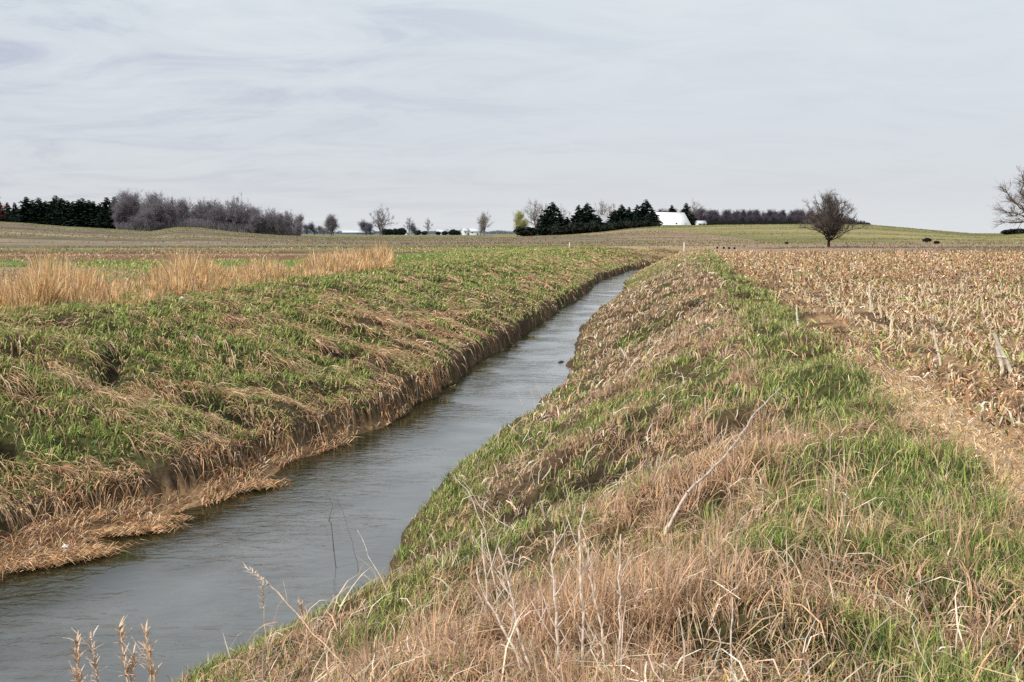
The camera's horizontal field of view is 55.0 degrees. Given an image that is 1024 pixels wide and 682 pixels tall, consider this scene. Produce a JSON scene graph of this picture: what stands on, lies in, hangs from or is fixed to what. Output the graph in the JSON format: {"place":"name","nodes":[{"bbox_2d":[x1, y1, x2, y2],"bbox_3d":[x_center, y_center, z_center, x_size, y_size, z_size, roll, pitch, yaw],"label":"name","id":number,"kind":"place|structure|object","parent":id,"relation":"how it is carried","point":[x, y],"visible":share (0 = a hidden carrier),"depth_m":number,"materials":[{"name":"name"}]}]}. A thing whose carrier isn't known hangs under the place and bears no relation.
{"place":"outdoors","nodes":[
{"label":"outdoors","id":0,"kind":"place"},
{"bbox_2d":[0,268,643,681],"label":"stream water","id":1,"kind":"structure","parent":0,"point":[190,592],"depth_m":11.54,"materials":[{"name":"liquid"}]},
{"bbox_2d":[0,222,1023,681],"bbox_3d":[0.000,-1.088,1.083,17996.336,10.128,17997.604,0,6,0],"label":"ground","id":2,"kind":"structure","parent":0,"point":[164,474],"depth_m":14.45,"materials":[{"name":"plant"}]},
{"bbox_2d":[0,202,11,221],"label":"conifer tree","id":3,"kind":"object","parent":2,"relation":"on","point":[3,219],"visible":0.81,"depth_m":465.98,"materials":[{"name":"green plant"}]},
{"bbox_2d":[5,202,14,221],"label":"conifer tree","id":4,"kind":"object","parent":2,"relation":"on","point":[8,207],"visible":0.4,"depth_m":554.92,"materials":[{"name":"green plant"}]},
{"bbox_2d":[7,197,37,222],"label":"conifer tree","id":5,"kind":"object","parent":2,"relation":"on","point":[22,211],"visible":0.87,"depth_m":498.12,"materials":[{"name":"green plant"}]},
{"bbox_2d":[25,198,48,223],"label":"conifer tree","id":6,"kind":"object","parent":2,"relation":"on","point":[39,207],"visible":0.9,"depth_m":498.69,"materials":[{"name":"green plant"}]},
{"bbox_2d":[39,202,60,224],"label":"conifer tree","id":7,"kind":"object","parent":2,"relation":"on","point":[48,211],"visible":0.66,"depth_m":498.62,"materials":[{"name":"green plant"}]},
{"bbox_2d":[38,195,67,220],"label":"conifer tree","id":8,"kind":"object","parent":2,"relation":"on","point":[55,200],"visible":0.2,"depth_m":506.11,"materials":[{"name":"green plant"}]},
{"bbox_2d":[43,198,72,226],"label":"conifer tree","id":9,"kind":"object","parent":2,"relation":"on","point":[59,208],"visible":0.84,"depth_m":498.29,"materials":[{"name":"green plant"}]},
{"bbox_2d":[57,201,86,226],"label":"conifer tree","id":10,"kind":"object","parent":2,"relation":"on","point":[71,206],"visible":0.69,"depth_m":498.07,"materials":[{"name":"green plant"}]},
{"bbox_2d":[62,630,92,681],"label":"seed stalk","id":11,"kind":"object","parent":2,"relation":"on","point":[77,656],"visible":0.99,"depth_m":3.44,"materials":[{"name":"plant"}]},
{"bbox_2d":[61,198,96,227],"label":"conifer tree","id":12,"kind":"object","parent":2,"relation":"on","point":[82,207],"visible":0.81,"depth_m":497.74,"materials":[{"name":"green plant"}]},
{"bbox_2d":[71,625,105,681],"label":"seed stalk","id":13,"kind":"object","parent":2,"relation":"on","point":[94,663],"visible":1,"depth_m":3.44,"materials":[{"name":"plant"}]},
{"bbox_2d":[77,201,99,227],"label":"conifer tree","id":14,"kind":"object","parent":2,"relation":"on","point":[93,208],"visible":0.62,"depth_m":498.65,"materials":[{"name":"green plant"}]},
{"bbox_2d":[89,197,112,227],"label":"conifer tree","id":15,"kind":"object","parent":2,"relation":"on","point":[105,203],"visible":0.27,"depth_m":501.81,"materials":[{"name":"green plant"}]},
{"bbox_2d":[91,207,112,228],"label":"conifer tree","id":16,"kind":"object","parent":2,"relation":"on","point":[100,222],"visible":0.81,"depth_m":494.45,"materials":[{"name":"green plant"}]},
{"bbox_2d":[93,206,115,228],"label":"conifer tree","id":17,"kind":"object","parent":2,"relation":"on","point":[108,219],"visible":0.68,"depth_m":493.71,"materials":[{"name":"green plant"}]},
{"bbox_2d":[110,208,125,225],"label":"bare tree","id":18,"kind":"object","parent":2,"relation":"on","point":[117,214],"visible":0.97,"depth_m":489.33,"materials":[{"name":"grey plant"}]},
{"bbox_2d":[109,193,138,226],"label":"bare tree","id":19,"kind":"object","parent":2,"relation":"on","point":[121,204],"visible":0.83,"depth_m":492.50,"materials":[{"name":"grey plant"}]},
{"bbox_2d":[112,616,135,681],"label":"seed stalk","id":20,"kind":"object","parent":2,"relation":"on","point":[121,635],"visible":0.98,"depth_m":3.44,"materials":[{"name":"plant"}]},
{"bbox_2d":[117,188,143,222],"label":"bare tree","id":21,"kind":"object","parent":2,"relation":"on","point":[126,194],"visible":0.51,"depth_m":498.97,"materials":[{"name":"grey plant"}]},
{"bbox_2d":[124,638,149,681],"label":"seed stalk","id":22,"kind":"object","parent":2,"relation":"on","point":[132,668],"visible":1,"depth_m":3.44,"materials":[{"name":"plant"}]},
{"bbox_2d":[126,206,147,228],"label":"bare tree","id":23,"kind":"object","parent":2,"relation":"on","point":[141,219],"visible":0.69,"depth_m":486.16,"materials":[{"name":"grey plant"}]},
{"bbox_2d":[124,189,154,222],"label":"bare tree","id":24,"kind":"object","parent":2,"relation":"on","point":[135,198],"visible":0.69,"depth_m":497.64,"materials":[{"name":"grey plant"}]},
{"bbox_2d":[120,619,161,681],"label":"seed stalk","id":25,"kind":"object","parent":2,"relation":"on","point":[150,662],"visible":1,"depth_m":3.44,"materials":[{"name":"plant"}]},
{"bbox_2d":[140,209,158,230],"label":"bare tree","id":26,"kind":"object","parent":2,"relation":"on","point":[148,215],"visible":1,"depth_m":481.95,"materials":[{"name":"grey plant"}]},
{"bbox_2d":[142,191,162,220],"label":"bare tree","id":27,"kind":"object","parent":2,"relation":"on","point":[149,198],"visible":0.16,"depth_m":506.39,"materials":[{"name":"grey plant"}]},
{"bbox_2d":[144,196,167,225],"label":"bare tree","id":28,"kind":"object","parent":2,"relation":"on","point":[156,207],"visible":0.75,"depth_m":494.85,"materials":[{"name":"grey plant"}]},
{"bbox_2d":[145,190,168,208],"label":"bare tree","id":29,"kind":"object","parent":2,"relation":"on","point":[155,196],"visible":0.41,"depth_m":500.56,"materials":[{"name":"grey plant"}]},
{"bbox_2d":[161,203,180,224],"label":"bare tree","id":30,"kind":"object","parent":2,"relation":"on","point":[171,214],"visible":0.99,"depth_m":495.34,"materials":[{"name":"grey plant"}]},
{"bbox_2d":[175,197,189,220],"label":"bare tree","id":31,"kind":"object","parent":2,"relation":"on","point":[186,207],"visible":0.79,"depth_m":503.71,"materials":[{"name":"grey plant"}]},
{"bbox_2d":[175,205,196,221],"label":"bare tree","id":32,"kind":"object","parent":2,"relation":"on","point":[181,215],"visible":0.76,"depth_m":502.46,"materials":[{"name":"grey plant"}]},
{"bbox_2d":[0,238,396,315],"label":"tall dry grass","id":33,"kind":"structure","parent":2,"relation":"on","point":[54,284],"depth_m":25.97,"materials":[{"name":"plant"}]},
{"bbox_2d":[195,205,205,220],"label":"bare tree","id":34,"kind":"object","parent":2,"relation":"on","point":[200,213],"visible":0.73,"depth_m":504.15,"materials":[{"name":"grey plant"}]},
{"bbox_2d":[201,201,212,221],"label":"bare tree","id":35,"kind":"object","parent":2,"relation":"on","point":[208,205],"visible":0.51,"depth_m":503.48,"materials":[{"name":"grey plant"}]},
{"bbox_2d":[114,217,303,235],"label":"woodland brush","id":36,"kind":"object","parent":2,"relation":"on","point":[201,223],"visible":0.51,"depth_m":497.24,"materials":[{"name":"plant"}]},
{"bbox_2d":[204,205,217,226],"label":"bare tree","id":37,"kind":"object","parent":2,"relation":"on","point":[208,215],"visible":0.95,"depth_m":499.03,"materials":[{"name":"grey plant"}]},
{"bbox_2d":[210,205,230,225],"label":"bare tree","id":38,"kind":"object","parent":2,"relation":"on","point":[218,216],"visible":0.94,"depth_m":498.73,"materials":[{"name":"grey plant"}]},
{"bbox_2d":[0,358,453,578],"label":"flood debris","id":39,"kind":"object","parent":2,"relation":"on","point":[147,522],"visible":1,"depth_m":12.72,"materials":[{"name":"plant"}]},
{"bbox_2d":[220,195,242,226],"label":"bare tree","id":40,"kind":"object","parent":2,"relation":"on","point":[233,217],"visible":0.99,"depth_m":499.10,"materials":[{"name":"grey plant"}]},
{"bbox_2d":[237,212,251,226],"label":"bare tree","id":41,"kind":"object","parent":2,"relation":"on","point":[244,219],"visible":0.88,"depth_m":502.27,"materials":[{"name":"grey plant"}]},
{"bbox_2d":[247,212,261,232],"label":"bare tree","id":42,"kind":"object","parent":2,"relation":"on","point":[253,218],"visible":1,"depth_m":496.05,"materials":[{"name":"grey plant"}]},
{"bbox_2d":[245,213,268,233],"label":"bare tree","id":43,"kind":"object","parent":2,"relation":"on","point":[257,226],"visible":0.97,"depth_m":496.60,"materials":[{"name":"grey plant"}]},
{"bbox_2d":[258,584,269,671],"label":"seed stalk","id":44,"kind":"object","parent":2,"relation":"on","point":[262,589],"visible":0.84,"depth_m":6.84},
{"bbox_2d":[260,208,272,231],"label":"bare tree","id":45,"kind":"object","parent":2,"relation":"on","point":[269,217],"visible":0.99,"depth_m":500.42,"materials":[{"name":"grey plant"}]},
{"bbox_2d":[258,215,275,231],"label":"bare tree","id":46,"kind":"object","parent":2,"relation":"on","point":[264,221],"visible":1,"depth_m":499.19,"materials":[{"name":"grey plant"}]},
{"bbox_2d":[268,213,277,233],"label":"bare tree","id":47,"kind":"object","parent":2,"relation":"on","point":[272,220],"visible":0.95,"depth_m":500.29,"materials":[{"name":"grey plant"}]},
{"bbox_2d":[274,212,285,234],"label":"bare tree","id":48,"kind":"object","parent":2,"relation":"on","point":[281,219],"visible":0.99,"depth_m":499.83,"materials":[{"name":"grey plant"}]},
{"bbox_2d":[274,217,285,234],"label":"bare tree","id":49,"kind":"object","parent":2,"relation":"on","point":[281,229],"visible":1,"depth_m":499.87,"materials":[{"name":"grey plant"}]},
{"bbox_2d":[243,563,347,671],"bbox_3d":[-1.212,1.611,5.611,0.762,0.647,0.076,2,6,16],"label":"weed stalk","id":50,"kind":"object","parent":2,"relation":"on","point":[261,579],"visible":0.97,"depth_m":5.60,"materials":[{"name":"plant"}]},
{"bbox_2d":[290,221,306,235],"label":"bare tree","id":51,"kind":"object","parent":2,"relation":"on","point":[298,227],"visible":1,"depth_m":500.73,"materials":[{"name":"grey plant"}]},
{"bbox_2d":[294,213,303,232],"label":"bare tree","id":52,"kind":"object","parent":2,"relation":"on","point":[300,218],"visible":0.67,"depth_m":509.32,"materials":[{"name":"grey plant"}]},
{"bbox_2d":[297,597,316,661],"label":"seed stalk","id":53,"kind":"object","parent":2,"relation":"on","point":[301,609],"visible":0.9,"depth_m":6.50,"materials":[{"name":"plant"}]},
{"bbox_2d":[305,221,318,234],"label":"bare tree","id":54,"kind":"object","parent":2,"relation":"on","point":[312,229],"visible":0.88,"depth_m":753.18,"materials":[{"name":"grey plant"}]},
{"bbox_2d":[320,213,339,235],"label":"bare tree","id":55,"kind":"object","parent":2,"relation":"on","point":[333,220],"visible":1,"depth_m":694.49,"materials":[{"name":"grey plant"}]},
{"bbox_2d":[323,218,340,235],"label":"bare tree","id":56,"kind":"object","parent":2,"relation":"on","point":[330,231],"visible":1,"depth_m":694.83,"materials":[{"name":"grey plant"}]},
{"bbox_2d":[0,245,675,541],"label":"bank grass","id":57,"kind":"structure","parent":2,"relation":"on","point":[149,407],"depth_m":19.93,"materials":[{"name":"plant"}]},
{"bbox_2d":[342,230,374,234],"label":"barn","id":58,"kind":"structure","parent":2,"relation":"on","point":[351,232],"depth_m":1137.56,"materials":[{"name":"metal"}]},
{"bbox_2d":[358,219,369,234],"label":"bare tree","id":59,"kind":"object","parent":2,"relation":"on","point":[363,225],"visible":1,"depth_m":794.15,"materials":[{"name":"grey plant"}]},
{"bbox_2d":[369,205,399,235],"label":"bare tree","id":60,"kind":"object","parent":2,"relation":"on","point":[380,221],"visible":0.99,"depth_m":634.99,"materials":[{"name":"grey plant"}]},
{"bbox_2d":[302,230,514,233],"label":"distant woodland","id":61,"kind":"object","parent":2,"relation":"on","point":[486,232],"visible":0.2,"depth_m":2567.08,"materials":[{"name":"plant"}]},
{"bbox_2d":[453,473,498,595],"bbox_3d":[-0.243,1.327,6.815,0.092,0.777,0.627,-3,7,-29],"label":"weed stalk","id":62,"kind":"object","parent":2,"relation":"on","point":[485,532],"visible":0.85,"depth_m":6.79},
{"bbox_2d":[469,228,484,234],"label":"barn","id":63,"kind":"structure","parent":2,"relation":"on","point":[473,231],"depth_m":930.26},
{"bbox_2d":[478,210,493,235],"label":"bare tree","id":64,"kind":"object","parent":2,"relation":"on","point":[484,220],"visible":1,"depth_m":754.17,"materials":[{"name":"grey plant"}]},
{"bbox_2d":[475,529,532,678],"bbox_3d":[-0.029,1.051,3.861,0.228,0.650,0.053,0,6,0],"label":"weed stalk","id":65,"kind":"object","parent":2,"relation":"on","point":[500,624],"visible":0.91,"depth_m":3.84,"materials":[{"name":"plant"}]},
{"bbox_2d":[479,546,533,672],"bbox_3d":[-0.015,1.079,3.848,0.232,0.595,0.056,-1,6,-6],"label":"weed stalk","id":66,"kind":"object","parent":2,"relation":"on","point":[507,578],"visible":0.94,"depth_m":3.84,"materials":[{"name":"plant"}]},
{"bbox_2d":[0,221,1023,286],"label":"field weeds","id":67,"kind":"object","parent":2,"relation":"on","point":[165,253],"visible":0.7,"depth_m":124.61,"materials":[{"name":"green plant"}]},
{"bbox_2d":[513,209,524,235],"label":"willow tree","id":68,"kind":"object","parent":2,"relation":"on","point":[521,215],"visible":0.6,"depth_m":466.82,"materials":[{"name":"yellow plant"}]},
{"bbox_2d":[514,218,528,229],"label":"willow tree","id":69,"kind":"object","parent":2,"relation":"on","point":[523,223],"visible":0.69,"depth_m":450.39,"materials":[{"name":"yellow plant"}]},
{"bbox_2d":[513,226,536,235],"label":"evergreen shrub","id":70,"kind":"object","parent":2,"relation":"on","point":[520,231],"visible":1,"depth_m":446.70,"materials":[{"name":"green plant"}]},
{"bbox_2d":[523,200,543,224],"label":"bare tree","id":71,"kind":"object","parent":2,"relation":"on","point":[534,219],"visible":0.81,"depth_m":495.75,"materials":[{"name":"grey plant"}]},
{"bbox_2d":[533,210,559,235],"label":"conifer tree","id":72,"kind":"object","parent":2,"relation":"on","point":[547,220],"visible":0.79,"depth_m":460.06,"materials":[{"name":"green plant"}]},
{"bbox_2d":[537,202,567,235],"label":"conifer tree","id":73,"kind":"object","parent":2,"relation":"on","point":[553,210],"visible":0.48,"depth_m":464.96,"materials":[{"name":"green plant"}]},
{"bbox_2d":[530,524,581,669],"bbox_3d":[0.171,1.045,3.847,0.205,0.670,0.040,0,6,3],"label":"weed stalk","id":74,"kind":"object","parent":2,"relation":"on","point":[556,626],"visible":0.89,"depth_m":3.84,"materials":[{"name":"plant"}]},
{"bbox_2d":[553,225,570,234],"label":"evergreen shrub","id":75,"kind":"object","parent":2,"relation":"on","point":[562,230],"visible":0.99,"depth_m":447.40,"materials":[{"name":"green plant"}]},
{"bbox_2d":[567,205,586,223],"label":"conifer tree","id":76,"kind":"object","parent":2,"relation":"on","point":[576,215],"visible":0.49,"depth_m":465.25,"materials":[{"name":"green plant"}]},
{"bbox_2d":[559,507,595,670],"bbox_3d":[0.264,1.019,3.896,0.149,0.747,0.037,1,6,8],"label":"weed stalk","id":77,"kind":"object","parent":2,"relation":"on","point":[583,611],"visible":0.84,"depth_m":3.88,"materials":[{"name":"plant"}]},
{"bbox_2d":[568,221,586,233],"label":"evergreen shrub","id":78,"kind":"object","parent":2,"relation":"on","point":[577,228],"visible":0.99,"depth_m":447.12,"materials":[{"name":"green plant"}]},
{"bbox_2d":[574,203,600,223],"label":"conifer tree","id":79,"kind":"object","parent":2,"relation":"on","point":[587,209],"visible":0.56,"depth_m":465.49,"materials":[{"name":"green plant"}]},
{"bbox_2d":[578,542,609,672],"bbox_3d":[0.320,1.089,3.907,0.135,0.624,0.060,2,7,18],"label":"weed stalk","id":80,"kind":"object","parent":2,"relation":"on","point":[601,624],"visible":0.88,"depth_m":3.91,"materials":[{"name":"plant"}]},
{"bbox_2d":[589,224,605,231],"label":"evergreen shrub","id":81,"kind":"object","parent":2,"relation":"on","point":[597,228],"visible":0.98,"depth_m":447.69,"materials":[{"name":"green plant"}]},
{"bbox_2d":[593,201,611,214],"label":"bare tree","id":82,"kind":"object","parent":2,"relation":"on","point":[602,210],"visible":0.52,"depth_m":495.17,"materials":[{"name":"grey plant"}]},
{"bbox_2d":[608,222,619,229],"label":"evergreen shrub","id":83,"kind":"object","parent":2,"relation":"on","point":[613,226],"visible":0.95,"depth_m":447.57,"materials":[{"name":"green plant"}]},
{"bbox_2d":[606,534,634,669],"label":"weed stalk","id":84,"kind":"object","parent":2,"relation":"on","point":[620,630],"visible":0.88,"depth_m":3.92,"materials":[{"name":"plant"}]},
{"bbox_2d":[611,204,630,222],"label":"conifer tree","id":85,"kind":"object","parent":2,"relation":"on","point":[621,212],"visible":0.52,"depth_m":470.06,"materials":[{"name":"green plant"}]},
{"bbox_2d":[618,207,637,221],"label":"conifer tree","id":86,"kind":"object","parent":2,"relation":"on","point":[631,215],"visible":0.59,"depth_m":469.40,"materials":[{"name":"green plant"}]},
{"bbox_2d":[636,199,661,221],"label":"conifer tree","id":87,"kind":"object","parent":2,"relation":"on","point":[644,209],"visible":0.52,"depth_m":472.42,"materials":[{"name":"green plant"}]},
{"bbox_2d":[641,209,665,226],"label":"conifer tree","id":88,"kind":"object","parent":2,"relation":"on","point":[654,219],"visible":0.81,"depth_m":457.56,"materials":[{"name":"green plant"}]},
{"bbox_2d":[656,212,690,225],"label":"barn","id":89,"kind":"structure","parent":2,"relation":"on","point":[675,218],"depth_m":513.08,"materials":[{"name":"white metal"}]},
{"bbox_2d":[680,203,698,225],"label":"conifer tree","id":90,"kind":"object","parent":2,"relation":"on","point":[686,207],"visible":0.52,"depth_m":554.37,"materials":[{"name":"green plant"}]},
{"bbox_2d":[688,199,707,224],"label":"bare tree","id":91,"kind":"object","parent":2,"relation":"on","point":[694,210],"visible":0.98,"depth_m":555.40,"materials":[{"name":"grey plant"}]},
{"bbox_2d":[704,603,720,671],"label":"weed stalk","id":92,"kind":"object","parent":2,"relation":"on","point":[718,635],"visible":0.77,"depth_m":4.12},
{"bbox_2d":[665,386,781,532],"bbox_3d":[1.677,0.830,7.301,0.140,0.705,2.192,4,8,34],"label":"fallen branch","id":93,"kind":"object","parent":2,"relation":"on","point":[694,485],"visible":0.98,"depth_m":6.71,"materials":[{"name":"wood"}]},
{"bbox_2d":[730,597,750,667],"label":"weed stalk","id":94,"kind":"object","parent":2,"relation":"on","point":[731,637],"visible":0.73,"depth_m":4.07,"materials":[{"name":"plant"}]},
{"bbox_2d":[692,220,869,224],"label":"hillside brush","id":95,"kind":"object","parent":2,"relation":"on","point":[733,222],"visible":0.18,"depth_m":554.29,"materials":[{"name":"plant"}]},
{"bbox_2d":[796,187,871,246],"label":"bare tree","id":96,"kind":"object","parent":2,"relation":"on","point":[832,219],"visible":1,"depth_m":119.90,"materials":[{"name":"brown plant"}]},
{"bbox_2d":[715,250,1023,530],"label":"corn residue","id":97,"kind":"object","parent":2,"relation":"on","point":[984,392],"visible":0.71,"depth_m":15.91,"materials":[{"name":"plant"}]},
{"bbox_2d":[716,249,1023,359],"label":"corn stubble","id":98,"kind":"object","parent":2,"relation":"on","point":[891,258],"visible":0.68,"depth_m":54.22,"materials":[{"name":"plant"}]},
{"bbox_2d":[881,329,898,347],"bbox_3d":[5.403,-0.004,13.973,0.338,0.327,0.116,-2,7,-22],"label":"corn stub","id":99,"kind":"object","parent":2,"relation":"on","point":[896,333],"visible":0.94,"depth_m":13.96,"materials":[{"name":"beige plant"}]},
{"bbox_2d":[881,336,908,357],"bbox_3d":[5.490,0.089,13.751,0.513,0.315,0.355,-3,7,-24],"label":"corn stub","id":100,"kind":"object","parent":2,"relation":"on","point":[901,347],"visible":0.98,"depth_m":13.80,"materials":[{"name":"beige plant"}]},
{"bbox_2d":[933,329,951,367],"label":"corn stalk","id":101,"kind":"object","parent":2,"relation":"on","point":[937,349],"visible":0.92,"depth_m":12.63,"materials":[{"name":"beige plant"}]},
{"bbox_2d":[995,342,1012,371],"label":"corn stalk","id":102,"kind":"object","parent":2,"relation":"on","point":[1000,359],"visible":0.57,"depth_m":12.23,"materials":[{"name":"beige plant"}]},
{"bbox_2d":[988,165,1023,232],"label":"bare tree","id":103,"kind":"object","parent":2,"relation":"on","point":[1012,200],"visible":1,"depth_m":329.71,"materials":[{"name":"brown plant"}]},
{"bbox_2d":[993,334,1018,376],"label":"corn stalk","id":104,"kind":"object","parent":2,"relation":"on","point":[1004,357],"visible":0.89,"depth_m":11.82,"materials":[{"name":"beige plant"}]},
{"bbox_2d":[0,0,1023,232],"label":"sky","id":105,"kind":"structure","parent":0,"point":[450,113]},
{"bbox_2d":[165,248,1023,681],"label":"verge grass","id":106,"kind":"structure","parent":0,"point":[441,638],"depth_m":6.35,"materials":[{"name":"plant"}]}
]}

